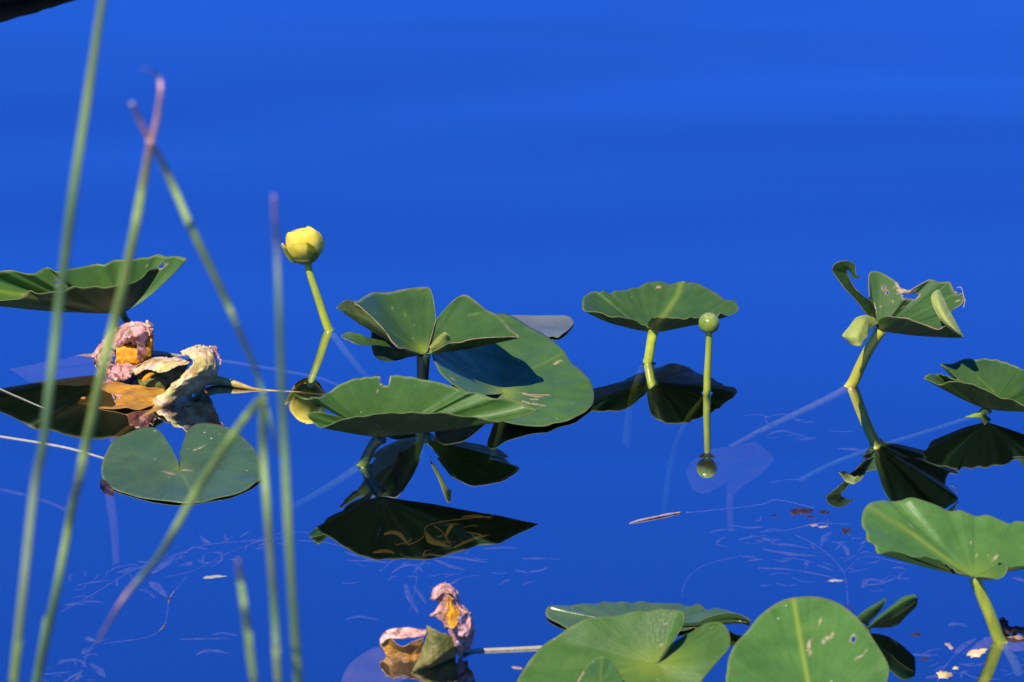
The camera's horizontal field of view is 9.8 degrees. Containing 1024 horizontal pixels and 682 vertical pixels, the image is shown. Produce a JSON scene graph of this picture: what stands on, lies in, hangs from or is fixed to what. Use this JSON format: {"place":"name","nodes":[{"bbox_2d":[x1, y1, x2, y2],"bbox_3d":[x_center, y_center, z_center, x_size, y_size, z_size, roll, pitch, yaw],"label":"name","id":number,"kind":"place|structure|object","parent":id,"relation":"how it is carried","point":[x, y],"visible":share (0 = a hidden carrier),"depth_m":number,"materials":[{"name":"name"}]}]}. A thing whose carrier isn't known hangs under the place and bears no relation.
{"place":"outdoors","nodes":[
{"label":"outdoors","id":0,"kind":"place"},
{"bbox_2d":[0,0,1023,681],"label":"water","id":1,"kind":"structure","parent":0,"point":[766,164],"depth_m":7.13,"materials":[{"name":"blue liquid"}]},
{"bbox_2d":[0,388,42,407],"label":"fallen stem","id":2,"kind":"object","parent":1,"relation":"on","point":[20,397],"visible":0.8,"depth_m":6.86,"materials":[{"name":"grey plant"}]},
{"bbox_2d":[0,435,103,458],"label":"fallen stem","id":3,"kind":"object","parent":1,"relation":"on","point":[49,444],"visible":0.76,"depth_m":6.76,"materials":[{"name":"grey plant"}]},
{"bbox_2d":[9,0,105,681],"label":"reed","id":4,"kind":"object","parent":1,"relation":"on","point":[52,359],"visible":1,"depth_m":4.23,"materials":[{"name":"green plant"}]},
{"bbox_2d":[76,354,91,356],"bbox_3d":[-0.522,0.035,6.937,0.133,0.014,0.072,0,26,0],"label":"withered leaf","id":5,"kind":"object","parent":1,"relation":"on","point":[88,355],"visible":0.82,"depth_m":6.96,"materials":[{"name":"beige plant"}]},
{"bbox_2d":[0,254,186,322],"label":"lily pad","id":6,"kind":"object","parent":1,"relation":"on","point":[92,288],"visible":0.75,"depth_m":6.96,"materials":[{"name":"green plant"}]},
{"bbox_2d":[81,381,164,409],"bbox_3d":[-0.449,0.064,6.867,0.088,0.008,0.069,8,27,16],"label":"withered leaf","id":7,"kind":"object","parent":1,"relation":"on","point":[137,397],"visible":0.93,"depth_m":6.87,"materials":[{"name":"orange plant"}]},
{"bbox_2d":[91,320,181,381],"bbox_3d":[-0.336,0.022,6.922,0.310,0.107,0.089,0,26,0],"label":"flower","id":8,"kind":"object","parent":1,"relation":"on","point":[132,350],"visible":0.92,"depth_m":6.90,"materials":[{"name":"pink plant"}]},
{"bbox_2d":[32,68,278,681],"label":"reed","id":9,"kind":"object","parent":1,"relation":"on","point":[90,425],"visible":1,"depth_m":4.36,"materials":[{"name":"green plant"}]},
{"bbox_2d":[100,423,260,502],"bbox_3d":[-0.370,0.159,6.714,0.181,0.062,0.174,0,26,0],"label":"lily pad","id":10,"kind":"object","parent":1,"relation":"on","point":[143,463],"visible":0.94,"depth_m":6.71,"materials":[{"name":"green plant"}]},
{"bbox_2d":[96,394,281,681],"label":"reed","id":11,"kind":"object","parent":1,"relation":"on","point":[261,401],"visible":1,"depth_m":4.34,"materials":[{"name":"green plant"}]},
{"bbox_2d":[204,575,224,578],"bbox_3d":[-0.321,0.256,6.476,0.027,0.002,0.009,0,26,0],"label":"debris flake","id":12,"kind":"object","parent":1,"relation":"on","point":[212,576],"visible":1,"depth_m":6.48,"materials":[{"name":"beige plant"}]},
{"bbox_2d":[134,344,298,416],"bbox_3d":[-0.358,0.037,6.869,0.267,0.077,0.123,-11,28,-21],"label":"withered leaf","id":13,"kind":"object","parent":1,"relation":"on","point":[180,382],"visible":0.98,"depth_m":6.86,"materials":[{"name":"beige plant"}]},
{"bbox_2d":[236,559,257,681],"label":"reed","id":14,"kind":"object","parent":1,"relation":"on","point":[247,632],"visible":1,"depth_m":4.15,"materials":[{"name":"plant"}]},
{"bbox_2d":[272,195,302,681],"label":"reed","id":15,"kind":"object","parent":1,"relation":"on","point":[292,597],"visible":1,"depth_m":4.16,"materials":[{"name":"green plant"}]},
{"bbox_2d":[281,226,333,331],"bbox_3d":[-0.218,-0.042,7.008,0.103,0.196,0.046,13,29,26],"label":"lily flower","id":16,"kind":"object","parent":1,"relation":"on","point":[305,246],"visible":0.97,"depth_m":6.98,"materials":[{"name":"yellow plant"}]},
{"bbox_2d":[307,375,537,466],"bbox_3d":[-0.120,0.140,6.693,0.292,0.185,0.083,4,26,8],"label":"lily pad","id":17,"kind":"object","parent":1,"relation":"on","point":[376,410],"visible":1,"depth_m":6.68,"materials":[{"name":"green plant"}]},
{"bbox_2d":[336,287,519,379],"bbox_3d":[-0.112,0.039,6.861,0.209,0.205,0.146,-10,28,-20],"label":"lily pad","id":18,"kind":"object","parent":1,"relation":"on","point":[402,324],"visible":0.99,"depth_m":6.85,"materials":[{"name":"green plant"}]},
{"bbox_2d":[379,582,542,672],"bbox_3d":[-0.053,0.301,6.293,0.175,0.087,0.062,0,26,0],"label":"flower","id":19,"kind":"object","parent":1,"relation":"on","point":[452,613],"visible":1,"depth_m":6.29,"materials":[{"name":"pink plant"}]},
{"bbox_2d":[432,313,593,426],"bbox_3d":[-0.013,0.059,6.915,0.184,0.131,0.275,-9,28,-19],"label":"lily pad","id":20,"kind":"object","parent":1,"relation":"on","point":[546,377],"visible":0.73,"depth_m":6.89,"materials":[{"name":"green plant"}]},
{"bbox_2d":[511,315,573,337],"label":"lily pad","id":21,"kind":"object","parent":1,"relation":"on","point":[556,326],"visible":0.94,"depth_m":7.04,"materials":[{"name":"grey plant"}]},
{"bbox_2d":[577,657,622,681],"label":"lily pad","id":22,"kind":"object","parent":1,"relation":"on","point":[601,669],"visible":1,"depth_m":6.17,"materials":[{"name":"green plant"}]},
{"bbox_2d":[517,609,729,681],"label":"lily pad","id":23,"kind":"object","parent":1,"relation":"on","point":[636,646],"visible":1,"depth_m":6.23,"materials":[{"name":"green plant"}]},
{"bbox_2d":[545,601,750,631],"bbox_3d":[0.145,0.294,6.373,0.219,0.019,0.084,0,26,0],"label":"lily pad","id":24,"kind":"object","parent":1,"relation":"on","point":[697,615],"visible":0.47,"depth_m":6.39,"materials":[{"name":"green plant"}]},
{"bbox_2d":[630,511,680,523],"bbox_3d":[0.158,0.195,6.599,0.063,0.003,0.003,-11,28,-21],"label":"twig","id":25,"kind":"object","parent":1,"relation":"on","point":[662,515],"visible":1,"depth_m":6.60,"materials":[{"name":"beige wood"}]},
{"bbox_2d":[582,281,738,363],"bbox_3d":[0.170,0.064,6.996,0.176,0.255,0.127,-15,30,-27],"label":"lily pad","id":26,"kind":"object","parent":1,"relation":"on","point":[653,309],"visible":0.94,"depth_m":6.97,"materials":[{"name":"green plant"}]},
{"bbox_2d":[698,313,719,395],"bbox_3d":[0.206,0.087,6.923,0.025,0.297,0.108,-13,29,-25],"label":"seed pod","id":27,"kind":"object","parent":1,"relation":"on","point":[708,323],"visible":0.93,"depth_m":6.83,"materials":[{"name":"green plant"}]},
{"bbox_2d":[790,508,812,514],"bbox_3d":[0.320,0.189,6.614,0.028,0.002,0.015,-5,26,-10],"label":"debris flake","id":28,"kind":"object","parent":1,"relation":"on","point":[798,511],"visible":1,"depth_m":6.61,"materials":[{"name":"brown plant"}]},
{"bbox_2d":[726,596,888,681],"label":"lily pad","id":29,"kind":"object","parent":1,"relation":"on","point":[802,639],"visible":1,"depth_m":6.16,"materials":[{"name":"green plant"}]},
{"bbox_2d":[841,528,850,533],"bbox_3d":[0.367,0.209,6.572,0.012,0.002,0.015,0,26,0],"label":"debris flake","id":30,"kind":"object","parent":1,"relation":"on","point":[844,530],"visible":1,"depth_m":6.57,"materials":[{"name":"brown plant"}]},
{"bbox_2d":[857,594,917,630],"bbox_3d":[0.399,0.299,6.353,0.064,0.073,0.022,4,26,9],"label":"lily pad","id":31,"kind":"object","parent":1,"relation":"on","point":[897,612],"visible":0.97,"depth_m":6.34,"materials":[{"name":"green plant"}]},
{"bbox_2d":[832,261,964,387],"bbox_3d":[0.383,0.021,6.846,0.270,0.220,0.134,0,26,0],"label":"lily pad","id":32,"kind":"object","parent":1,"relation":"on","point":[930,308],"visible":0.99,"depth_m":6.85,"materials":[{"name":"green plant"}]},
{"bbox_2d":[861,497,1023,643],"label":"lily pad","id":33,"kind":"object","parent":1,"relation":"on","point":[926,534],"visible":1,"depth_m":6.33,"materials":[{"name":"green plant"}]},
{"bbox_2d":[936,670,952,678],"bbox_3d":[0.455,0.351,6.281,0.017,0.002,0.019,0,26,0],"label":"debris flake","id":34,"kind":"object","parent":1,"relation":"on","point":[942,674],"visible":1,"depth_m":6.28,"materials":[{"name":"beige plant"}]},
{"bbox_2d":[944,642,952,649],"bbox_3d":[0.464,0.324,6.337,0.010,0.002,0.017,0,26,0],"label":"debris flake","id":35,"kind":"object","parent":1,"relation":"on","point":[949,645],"visible":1,"depth_m":6.34,"materials":[{"name":"beige plant"}]},
{"bbox_2d":[924,358,1023,416],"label":"lily pad","id":36,"kind":"object","parent":1,"relation":"on","point":[987,386],"visible":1,"depth_m":6.81,"materials":[{"name":"green plant"}]},
{"bbox_2d":[967,648,987,657],"bbox_3d":[0.492,0.330,6.324,0.016,0.003,0.028,19,32,34],"label":"debris flake","id":37,"kind":"object","parent":1,"relation":"on","point":[975,652],"visible":1,"depth_m":6.32,"materials":[{"name":"beige plant"}]},
{"bbox_2d":[999,617,1023,634],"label":"withered leaf","id":38,"kind":"object","parent":1,"relation":"on","point":[1006,628],"visible":1,"depth_m":6.36,"materials":[{"name":"black plant"}]},
{"bbox_2d":[1008,635,1023,639],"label":"withered leaf","id":39,"kind":"object","parent":1,"relation":"on","point":[1019,637],"visible":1,"depth_m":6.35,"materials":[{"name":"beige plant"}]}
]}

